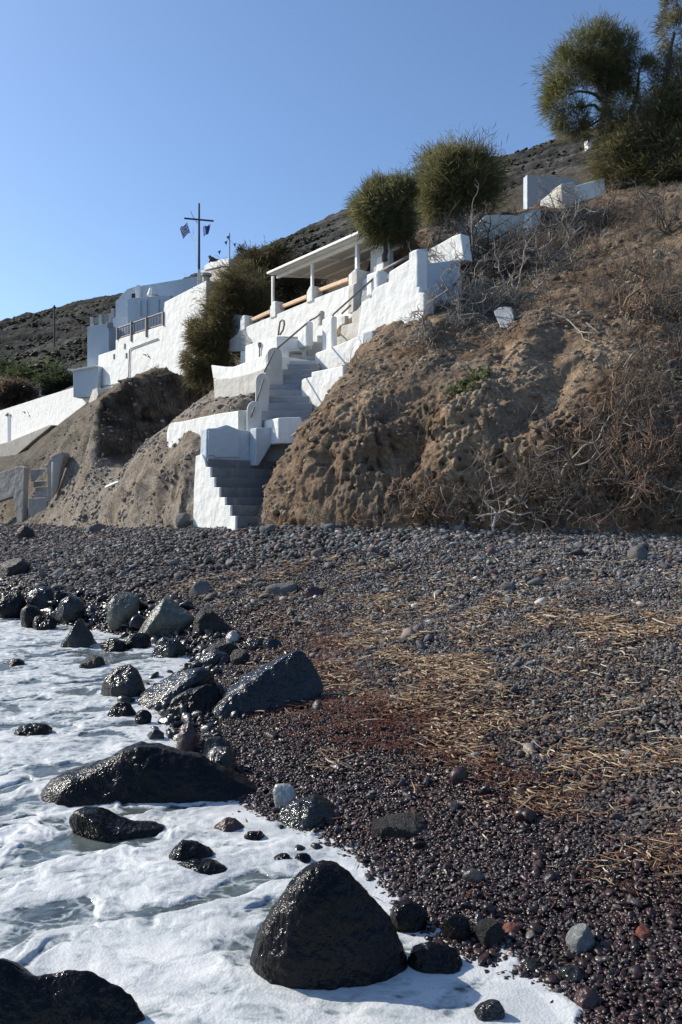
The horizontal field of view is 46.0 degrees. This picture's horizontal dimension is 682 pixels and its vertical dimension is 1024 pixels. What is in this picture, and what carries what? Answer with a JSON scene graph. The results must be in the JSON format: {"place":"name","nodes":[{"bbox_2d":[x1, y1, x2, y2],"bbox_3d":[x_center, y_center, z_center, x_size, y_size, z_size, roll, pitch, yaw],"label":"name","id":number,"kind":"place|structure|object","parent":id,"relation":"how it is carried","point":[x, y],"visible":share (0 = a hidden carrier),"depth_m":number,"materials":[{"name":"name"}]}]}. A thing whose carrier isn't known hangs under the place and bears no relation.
{"place":"outdoors","nodes":[
{"label":"outdoors","id":0,"kind":"place"},
{"bbox_2d":[0,618,606,1023],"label":"sea","id":1,"kind":"structure","parent":0,"point":[153,930],"depth_m":3.35,"materials":[{"name":"liquid"}]},
{"bbox_2d":[13,722,52,735],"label":"boulder","id":2,"kind":"object","parent":1,"relation":"in","point":[31,729],"visible":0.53,"depth_m":5.75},
{"bbox_2d":[0,108,656,407],"bbox_3d":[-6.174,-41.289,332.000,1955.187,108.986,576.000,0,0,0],"label":"hill","id":3,"kind":"structure","parent":0,"point":[15,339],"depth_m":146.65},
{"bbox_2d":[0,117,650,382],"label":"hill scrub","id":4,"kind":"object","parent":3,"relation":"on","point":[305,241],"visible":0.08,"depth_m":140.74,"materials":[{"name":"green plant"}]},
{"bbox_2d":[0,168,681,535],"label":"hillside","id":5,"kind":"structure","parent":0,"point":[556,362],"depth_m":15.21,"materials":[{"name":"soil"}]},
{"bbox_2d":[0,385,22,410],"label":"bush","id":6,"kind":"object","parent":5,"relation":"on","point":[8,399],"visible":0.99,"depth_m":51.47,"materials":[{"name":"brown plant"}]},
{"bbox_2d":[0,466,28,522],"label":"concrete wall","id":7,"kind":"structure","parent":5,"relation":"on","point":[14,482],"depth_m":31.27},
{"bbox_2d":[0,374,42,405],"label":"bush","id":8,"kind":"object","parent":5,"relation":"on","point":[24,390],"visible":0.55,"depth_m":51.92,"materials":[{"name":"green plant"}]},
{"bbox_2d":[0,425,56,456],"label":"ramp","id":9,"kind":"structure","parent":5,"relation":"on","point":[21,444],"depth_m":42.97,"materials":[{"name":"paint"}]},
{"bbox_2d":[0,351,72,382],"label":"bush","id":10,"kind":"object","parent":5,"relation":"on","point":[15,371],"visible":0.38,"depth_m":59.21,"materials":[{"name":"green plant"}]},
{"bbox_2d":[0,388,89,443],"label":"boundary wall","id":11,"kind":"structure","parent":5,"relation":"on","point":[26,418],"depth_m":43.50,"materials":[{"name":"paint"}]},
{"bbox_2d":[26,363,72,395],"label":"bush","id":12,"kind":"object","parent":5,"relation":"on","point":[61,379],"visible":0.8,"depth_m":56.41,"materials":[{"name":"green plant"}]},
{"bbox_2d":[47,452,70,500],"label":"broken pier","id":13,"kind":"structure","parent":5,"relation":"on","point":[60,460],"depth_m":28.89,"materials":[{"name":"concrete"}]},
{"bbox_2d":[67,365,101,398],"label":"shed","id":14,"kind":"structure","parent":5,"relation":"on","point":[87,380],"depth_m":36.89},
{"bbox_2d":[87,308,126,366],"bbox_3d":[-10.211,-8.331,39.368,3.443,3.465,3.750,0,0,0],"label":"annex","id":15,"kind":"object","parent":5,"relation":"on","point":[101,337],"visible":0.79,"depth_m":37.65,"materials":[{"name":"paint"}]},
{"bbox_2d":[116,277,197,334],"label":"vaulted house","id":16,"kind":"structure","parent":5,"relation":"on","point":[136,303],"depth_m":39.62,"materials":[{"name":"white paint"}]},
{"bbox_2d":[98,272,228,388],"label":"house","id":17,"kind":"structure","parent":5,"relation":"on","point":[133,354],"depth_m":32.38,"materials":[{"name":"white paint"}]},
{"bbox_2d":[167,411,237,447],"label":"retaining wall","id":18,"kind":"structure","parent":5,"relation":"on","point":[176,431],"depth_m":18.97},
{"bbox_2d":[176,252,291,394],"bbox_3d":[-3.693,-6.566,28.544,4.297,5.423,3.837,0,0,0],"label":"dark shrub","id":19,"kind":"object","parent":5,"relation":"on","point":[209,331],"visible":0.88,"depth_m":27.82,"materials":[{"name":"green plant"}]},
{"bbox_2d":[214,368,282,397],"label":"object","id":20,"kind":"object","parent":5,"relation":"on","point":[236,386],"visible":0.49,"depth_m":19.84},
{"bbox_2d":[211,355,308,378],"bbox_3d":[-2.152,-3.668,21.124,1.300,0.678,2.913,0,0,-37],"label":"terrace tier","id":21,"kind":"object","parent":20,"relation":"on","point":[254,365],"visible":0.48,"depth_m":20.41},
{"bbox_2d":[245,336,311,361],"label":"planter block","id":22,"kind":"structure","parent":21,"relation":"on","point":[251,351],"depth_m":20.91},
{"bbox_2d":[298,321,312,348],"bbox_3d":[-0.919,-4.580,20.834,0.219,0.668,0.420,0,0,-37],"label":"stair post","id":23,"kind":"object","parent":22,"relation":"on","point":[305,336],"visible":0.94,"depth_m":20.69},
{"bbox_2d":[267,347,281,384],"bbox_3d":[-1.594,-3.403,19.269,0.363,1.040,0.340,0,0,-6],"label":"stair post","id":24,"kind":"object","parent":20,"relation":"on","point":[275,362],"visible":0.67,"depth_m":19.11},
{"bbox_2d":[224,235,333,318],"bbox_3d":[-2.384,-8.457,31.972,5.682,5.072,4.242,0,0,-44],"label":"dark shrub","id":25,"kind":"object","parent":5,"relation":"on","point":[294,288],"visible":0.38,"depth_m":31.06,"materials":[{"name":"green plant"}]},
{"bbox_2d":[265,417,301,444],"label":"kerb block","id":26,"kind":"structure","parent":5,"relation":"on","point":[283,430],"depth_m":16.91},
{"bbox_2d":[262,364,320,461],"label":"staircase","id":27,"kind":"structure","parent":5,"relation":"on","point":[287,399],"depth_m":18.48,"materials":[{"name":"paint"}]},
{"bbox_2d":[255,373,268,410],"bbox_3d":[-1.803,-2.635,18.369,0.308,1.044,0.340,0,0,-6],"label":"stair post","id":28,"kind":"object","parent":27,"relation":"on","point":[263,400],"visible":0.67,"depth_m":18.20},
{"bbox_2d":[301,366,349,409],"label":"wing wall","id":29,"kind":"structure","parent":5,"relation":"on","point":[316,386],"depth_m":18.15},
{"bbox_2d":[0,183,681,530],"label":"rubble","id":30,"kind":"object","parent":5,"relation":"on","point":[251,397],"visible":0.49,"depth_m":16.01,"materials":[{"name":"brown stone"}]},
{"bbox_2d":[11,172,681,535],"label":"dry scrub","id":31,"kind":"object","parent":5,"relation":"on","point":[663,271],"visible":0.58,"depth_m":13.85,"materials":[{"name":"plant"}]},
{"bbox_2d":[337,297,371,344],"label":"stair inner wall","id":32,"kind":"structure","parent":5,"relation":"on","point":[349,332],"depth_m":20.45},
{"bbox_2d":[315,249,433,369],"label":"stair wall","id":33,"kind":"structure","parent":5,"relation":"on","point":[397,295],"depth_m":18.05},
{"bbox_2d":[322,316,336,350],"bbox_3d":[-0.290,-4.469,20.433,0.178,0.948,0.450,0,0,-37],"label":"stair post","id":34,"kind":"object","parent":33,"relation":"on","point":[329,332],"visible":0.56,"depth_m":20.29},
{"bbox_2d":[342,162,431,261],"bbox_3d":[1.184,-7.969,21.527,2.546,2.580,2.162,0,0,0],"label":"rounded bush","id":35,"kind":"object","parent":5,"relation":"on","point":[381,211],"visible":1,"depth_m":21.16,"materials":[{"name":"green plant"}]},
{"bbox_2d":[400,304,439,350],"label":"dead shrub","id":36,"kind":"object","parent":5,"relation":"on","point":[425,325],"visible":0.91,"depth_m":16.42,"materials":[{"name":"plant"}]},
{"bbox_2d":[386,470,461,528],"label":"dead shrub","id":37,"kind":"object","parent":5,"relation":"on","point":[429,506],"visible":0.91,"depth_m":13.24,"materials":[{"name":"plant"}]},
{"bbox_2d":[409,249,461,308],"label":"return wall","id":38,"kind":"structure","parent":5,"relation":"on","point":[434,274],"depth_m":17.83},
{"bbox_2d":[428,234,471,265],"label":"garden wall","id":39,"kind":"structure","parent":5,"relation":"on","point":[461,244],"depth_m":19.42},
{"bbox_2d":[424,212,487,246],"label":"dead shrub","id":40,"kind":"object","parent":5,"relation":"on","point":[458,230],"visible":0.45,"depth_m":20.91,"materials":[{"name":"plant"}]},
{"bbox_2d":[392,122,531,229],"bbox_3d":[3.452,-9.212,23.371,4.216,3.672,3.827,0,0,0],"label":"rounded bush","id":41,"kind":"object","parent":5,"relation":"on","point":[451,175],"visible":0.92,"depth_m":22.75,"materials":[{"name":"green plant"}]},
{"bbox_2d":[444,365,490,397],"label":"leafy plant","id":42,"kind":"object","parent":5,"relation":"on","point":[483,372],"visible":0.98,"depth_m":14.52,"materials":[{"name":"green plant"}]},
{"bbox_2d":[420,253,517,322],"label":"dead shrub","id":43,"kind":"object","parent":5,"relation":"on","point":[450,302],"visible":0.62,"depth_m":16.86,"materials":[{"name":"plant"}]},
{"bbox_2d":[429,242,521,333],"bbox_3d":[2.649,-4.531,17.188,1.777,2.522,1.835,0,0,-38],"label":"dead shrub","id":44,"kind":"object","parent":5,"relation":"on","point":[479,314],"visible":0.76,"depth_m":17.05,"materials":[{"name":"plant"}]},
{"bbox_2d":[454,209,540,238],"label":"garden wall","id":45,"kind":"structure","parent":5,"relation":"on","point":[496,218],"depth_m":21.88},
{"bbox_2d":[452,200,542,268],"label":"dead shrub","id":46,"kind":"object","parent":5,"relation":"on","point":[480,242],"visible":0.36,"depth_m":20.04,"materials":[{"name":"plant"}]},
{"bbox_2d":[473,224,561,313],"bbox_3d":[3.842,-5.213,17.643,1.842,2.278,1.447,0,0,-23],"label":"dead shrub","id":47,"kind":"object","parent":5,"relation":"on","point":[504,282],"visible":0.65,"depth_m":17.61,"materials":[{"name":"plant"}]},
{"bbox_2d":[458,197,581,291],"bbox_3d":[3.946,-6.166,19.203,2.492,2.507,2.620,0,0,-32],"label":"dead shrub","id":48,"kind":"object","parent":5,"relation":"on","point":[492,273],"visible":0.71,"depth_m":19.01,"materials":[{"name":"plant"}]},
{"bbox_2d":[483,209,562,277],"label":"dead shrub","id":49,"kind":"object","parent":5,"relation":"on","point":[529,230],"visible":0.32,"depth_m":19.82,"materials":[{"name":"plant"}]},
{"bbox_2d":[495,465,561,535],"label":"dead shrub","id":50,"kind":"object","parent":5,"relation":"on","point":[524,484],"visible":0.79,"depth_m":12.62,"materials":[{"name":"plant"}]},
{"bbox_2d":[501,205,587,283],"bbox_3d":[4.992,-6.184,19.009,2.423,2.259,1.989,0,0,0],"label":"dead shrub","id":51,"kind":"object","parent":5,"relation":"on","point":[548,258],"visible":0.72,"depth_m":18.90,"materials":[{"name":"plant"}]},
{"bbox_2d":[523,175,578,208],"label":"garden wall","id":52,"kind":"structure","parent":5,"relation":"on","point":[531,187],"depth_m":27.94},
{"bbox_2d":[530,171,603,242],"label":"dead shrub","id":53,"kind":"object","parent":5,"relation":"on","point":[563,213],"visible":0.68,"depth_m":20.81,"materials":[{"name":"plant"}]},
{"bbox_2d":[575,178,605,202],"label":"garden wall","id":54,"kind":"structure","parent":5,"relation":"on","point":[589,189],"depth_m":23.46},
{"bbox_2d":[509,413,681,540],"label":"dead shrub","id":55,"kind":"object","parent":5,"relation":"on","point":[572,495],"visible":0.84,"depth_m":12.39,"materials":[{"name":"plant"}]},
{"bbox_2d":[520,6,675,181],"bbox_3d":[7.854,-12.399,24.484,4.920,5.709,2.822,0,0,0],"label":"tamarisk tree","id":56,"kind":"object","parent":5,"relation":"on","point":[613,74],"visible":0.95,"depth_m":24.10,"materials":[{"name":"green plant"}]},
{"bbox_2d":[558,397,681,534],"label":"dead shrub","id":57,"kind":"object","parent":5,"relation":"on","point":[639,475],"visible":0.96,"depth_m":12.02,"materials":[{"name":"plant"}]},
{"bbox_2d":[568,0,681,190],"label":"tamarisk tree","id":58,"kind":"object","parent":5,"relation":"on","point":[657,145],"visible":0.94,"depth_m":23.18,"materials":[{"name":"green plant"}]},
{"bbox_2d":[574,358,681,451],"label":"dead shrub","id":59,"kind":"object","parent":5,"relation":"on","point":[611,398],"visible":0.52,"depth_m":12.97,"materials":[{"name":"plant"}]},
{"bbox_2d":[602,255,671,329],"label":"dead shrub","id":60,"kind":"object","parent":5,"relation":"on","point":[640,275],"visible":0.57,"depth_m":15.36,"materials":[{"name":"plant"}]},
{"bbox_2d":[614,174,681,243],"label":"dead shrub","id":61,"kind":"object","parent":5,"relation":"on","point":[657,213],"visible":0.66,"depth_m":18.24,"materials":[{"name":"plant"}]},
{"bbox_2d":[622,275,681,335],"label":"dead shrub","id":62,"kind":"object","parent":5,"relation":"on","point":[655,315],"visible":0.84,"depth_m":14.63,"materials":[{"name":"plant"}]},
{"bbox_2d":[635,318,681,397],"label":"dead shrub","id":63,"kind":"object","parent":5,"relation":"on","point":[679,356],"visible":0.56,"depth_m":13.54,"materials":[{"name":"plant"}]},
{"bbox_2d":[0,524,681,1023],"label":"beach","id":64,"kind":"structure","parent":0,"point":[502,844],"depth_m":5.20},
{"bbox_2d":[0,591,26,618],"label":"boulder","id":65,"kind":"object","parent":64,"relation":"on","point":[12,604],"visible":0.63,"depth_m":12.02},
{"bbox_2d":[0,558,30,577],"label":"boulder","id":66,"kind":"object","parent":64,"relation":"on","point":[13,566],"visible":0.61,"depth_m":15.33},
{"bbox_2d":[29,469,48,515],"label":"staircase","id":67,"kind":"structure","parent":64,"relation":"on","point":[38,502],"depth_m":30.93,"materials":[{"name":"concrete"}]},
{"bbox_2d":[26,586,55,609],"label":"boulder","id":68,"kind":"object","parent":64,"relation":"on","point":[39,597],"visible":0.33,"depth_m":12.30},
{"bbox_2d":[0,523,129,549],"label":"pebbles","id":69,"kind":"object","parent":64,"relation":"on","point":[7,529],"visible":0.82,"depth_m":22.38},
{"bbox_2d":[55,595,86,624],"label":"boulder","id":70,"kind":"object","parent":64,"relation":"on","point":[71,609],"visible":0.73,"depth_m":11.41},
{"bbox_2d":[0,958,144,1023],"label":"boulder","id":71,"kind":"object","parent":64,"relation":"on","point":[70,997],"visible":1,"depth_m":2.47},
{"bbox_2d":[60,618,96,647],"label":"boulder","id":72,"kind":"object","parent":64,"relation":"on","point":[79,634],"visible":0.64,"depth_m":9.43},
{"bbox_2d":[69,806,164,842],"bbox_3d":[-1.117,1.606,4.001,0.478,0.259,0.255,0,0,0],"label":"boulder","id":73,"kind":"object","parent":64,"relation":"on","point":[102,824],"visible":0.56,"depth_m":3.95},
{"bbox_2d":[100,664,144,696],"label":"boulder","id":74,"kind":"object","parent":64,"relation":"on","point":[125,680],"visible":0.59,"depth_m":6.92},
{"bbox_2d":[106,592,138,631],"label":"boulder","id":75,"kind":"object","parent":64,"relation":"on","point":[123,607],"visible":0.69,"depth_m":10.60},
{"bbox_2d":[124,633,151,649],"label":"boulder","id":76,"kind":"object","parent":64,"relation":"on","point":[140,640],"visible":0.52,"depth_m":9.32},
{"bbox_2d":[40,741,261,807],"bbox_3d":[-1.040,1.659,4.593,1.316,0.691,0.566,0,0,0],"label":"boulder","id":77,"kind":"object","parent":64,"relation":"on","point":[140,772],"visible":0.48,"depth_m":4.43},
{"bbox_2d":[138,597,193,638],"bbox_3d":[-2.224,1.456,10.156,0.737,0.742,0.530,0,0,0],"label":"boulder","id":78,"kind":"object","parent":64,"relation":"on","point":[167,615],"visible":0.59,"depth_m":10.00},
{"bbox_2d":[151,637,186,657],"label":"boulder","id":79,"kind":"object","parent":64,"relation":"on","point":[165,647],"visible":0.57,"depth_m":8.80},
{"bbox_2d":[137,667,215,707],"bbox_3d":[-1.403,1.588,6.752,0.679,0.576,0.515,0,0,0],"label":"boulder","id":80,"kind":"object","parent":64,"relation":"on","point":[170,688],"visible":0.44,"depth_m":6.64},
{"bbox_2d":[176,722,198,752],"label":"boulder","id":81,"kind":"object","parent":64,"relation":"on","point":[187,738],"visible":0.55,"depth_m":5.29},
{"bbox_2d":[169,839,213,860],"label":"boulder","id":82,"kind":"object","parent":64,"relation":"on","point":[182,849],"visible":0.49,"depth_m":3.65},
{"bbox_2d":[163,684,221,717],"bbox_3d":[-1.163,1.568,6.297,0.475,0.435,0.266,0,0,0],"label":"boulder","id":83,"kind":"object","parent":64,"relation":"on","point":[203,698],"visible":0.45,"depth_m":6.24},
{"bbox_2d":[177,858,227,874],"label":"boulder","id":84,"kind":"object","parent":64,"relation":"on","point":[206,866],"visible":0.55,"depth_m":3.54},
{"bbox_2d":[192,607,226,637],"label":"boulder","id":85,"kind":"object","parent":64,"relation":"on","point":[205,618],"visible":0.54,"depth_m":9.69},
{"bbox_2d":[206,746,237,770],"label":"boulder","id":86,"kind":"object","parent":64,"relation":"on","point":[224,756],"visible":0.36,"depth_m":4.87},
{"bbox_2d":[193,454,274,529],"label":"staircase","id":87,"kind":"structure","parent":64,"relation":"on","point":[229,494],"depth_m":16.45,"materials":[{"name":"paint"}]},
{"bbox_2d":[200,425,249,460],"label":"parapet wall","id":88,"kind":"structure","parent":87,"relation":"on","point":[225,442],"depth_m":16.80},
{"bbox_2d":[247,401,261,429],"bbox_3d":[-1.892,-1.907,17.519,0.322,0.994,0.340,0,0,-6],"label":"stair post","id":89,"kind":"object","parent":88,"relation":"on","point":[255,421],"visible":0.66,"depth_m":17.35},
{"bbox_2d":[249,428,270,465],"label":"parapet pier","id":90,"kind":"structure","parent":87,"relation":"on","point":[260,441],"depth_m":17.04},
{"bbox_2d":[210,650,323,719],"bbox_3d":[-0.613,1.478,6.305,0.896,0.771,0.486,0,0,-21],"label":"boulder","id":91,"kind":"object","parent":64,"relation":"on","point":[286,679],"visible":0.68,"depth_m":6.20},
{"bbox_2d":[273,783,295,807],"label":"boulder","id":92,"kind":"object","parent":64,"relation":"on","point":[284,794],"visible":0.65,"depth_m":4.30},
{"bbox_2d":[0,522,601,608],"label":"pebbles","id":93,"kind":"object","parent":64,"relation":"on","point":[299,536],"visible":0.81,"depth_m":13.84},
{"bbox_2d":[277,794,335,829],"bbox_3d":[-0.183,1.597,4.155,0.326,0.243,0.271,0,0,0],"label":"boulder","id":94,"kind":"object","parent":64,"relation":"on","point":[314,810],"visible":0.59,"depth_m":4.10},
{"bbox_2d":[15,588,616,979],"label":"wet stones","id":95,"kind":"object","parent":64,"relation":"on","point":[198,651],"visible":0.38,"depth_m":6.17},
{"bbox_2d":[249,860,407,990],"bbox_3d":[-0.037,1.576,2.832,0.586,0.683,0.324,0,0,0],"label":"boulder","id":96,"kind":"object","parent":64,"relation":"on","point":[326,925],"visible":0.72,"depth_m":2.73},
{"bbox_2d":[0,524,681,999],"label":"pebbles","id":97,"kind":"object","parent":64,"relation":"on","point":[462,774],"visible":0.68,"depth_m":8.81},
{"bbox_2d":[16,530,681,653],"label":"pebbles","id":98,"kind":"object","parent":64,"relation":"on","point":[668,541],"visible":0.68,"depth_m":10.62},
{"bbox_2d":[371,812,426,841],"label":"boulder","id":99,"kind":"object","parent":64,"relation":"on","point":[406,825],"visible":0.57,"depth_m":3.88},
{"bbox_2d":[389,899,427,932],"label":"boulder","id":100,"kind":"object","parent":64,"relation":"on","point":[407,916],"visible":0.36,"depth_m":3.07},
{"bbox_2d":[148,633,681,786],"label":"pebbles","id":101,"kind":"object","parent":64,"relation":"on","point":[374,753],"visible":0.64,"depth_m":5.34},
{"bbox_2d":[151,574,681,708],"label":"pebbles","id":102,"kind":"object","parent":64,"relation":"on","point":[227,676],"visible":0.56,"depth_m":7.75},
{"bbox_2d":[163,532,681,886],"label":"dry reeds","id":103,"kind":"object","parent":64,"relation":"on","point":[447,675],"visible":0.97,"depth_m":6.17,"materials":[{"name":"plant"}]},
{"bbox_2d":[185,556,681,902],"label":"red weed","id":104,"kind":"object","parent":64,"relation":"on","point":[407,728],"visible":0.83,"depth_m":5.37,"materials":[{"name":"plant"}]},
{"bbox_2d":[407,941,462,973],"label":"boulder","id":105,"kind":"object","parent":64,"relation":"on","point":[429,957],"visible":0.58,"depth_m":2.79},
{"bbox_2d":[223,728,681,1023],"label":"pebbles","id":106,"kind":"object","parent":64,"relation":"on","point":[597,981],"visible":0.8,"depth_m":3.49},
{"bbox_2d":[442,914,470,943],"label":"boulder","id":107,"kind":"object","parent":64,"relation":"on","point":[456,927],"visible":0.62,"depth_m":2.99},
{"bbox_2d":[474,918,504,949],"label":"boulder","id":108,"kind":"object","parent":64,"relation":"on","point":[488,933],"visible":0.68,"depth_m":2.95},
{"bbox_2d":[474,999,504,1021],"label":"boulder","id":109,"kind":"object","parent":64,"relation":"on","point":[489,1010],"visible":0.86,"depth_m":2.52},
{"bbox_2d":[558,965,584,982],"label":"boulder","id":110,"kind":"object","parent":64,"relation":"on","point":[573,973],"visible":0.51,"depth_m":2.73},
{"bbox_2d":[565,923,594,957],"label":"boulder","id":111,"kind":"object","parent":64,"relation":"on","point":[579,938],"visible":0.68,"depth_m":2.87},
{"bbox_2d":[574,987,598,1011],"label":"cobble","id":112,"kind":"object","parent":64,"relation":"on","point":[586,998],"visible":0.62,"depth_m":2.58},
{"bbox_2d":[0,0,681,320],"label":"sky","id":113,"kind":"structure","parent":0,"point":[119,118],"materials":[{"name":"blue"}]},
{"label":"terrace floor","id":114,"kind":"structure","parent":0,"visible":0},
{"bbox_2d":[241,278,366,363],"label":"terrace wall","id":115,"kind":"structure","parent":114,"relation":"on","point":[329,304],"depth_m":24.07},
{"bbox_2d":[267,231,412,304],"bbox_3d":[0.583,-6.753,24.673,4.000,2.720,4.909,0,0,-37],"label":"pergola","id":116,"kind":"object","parent":115,"relation":"on","point":[342,258],"visible":0.41,"depth_m":24.14,"materials":[{"name":"white paint"}]},
{"bbox_2d":[348,270,362,312],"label":"gate pier","id":117,"kind":"structure","parent":115,"relation":"on","point":[355,287],"depth_m":21.68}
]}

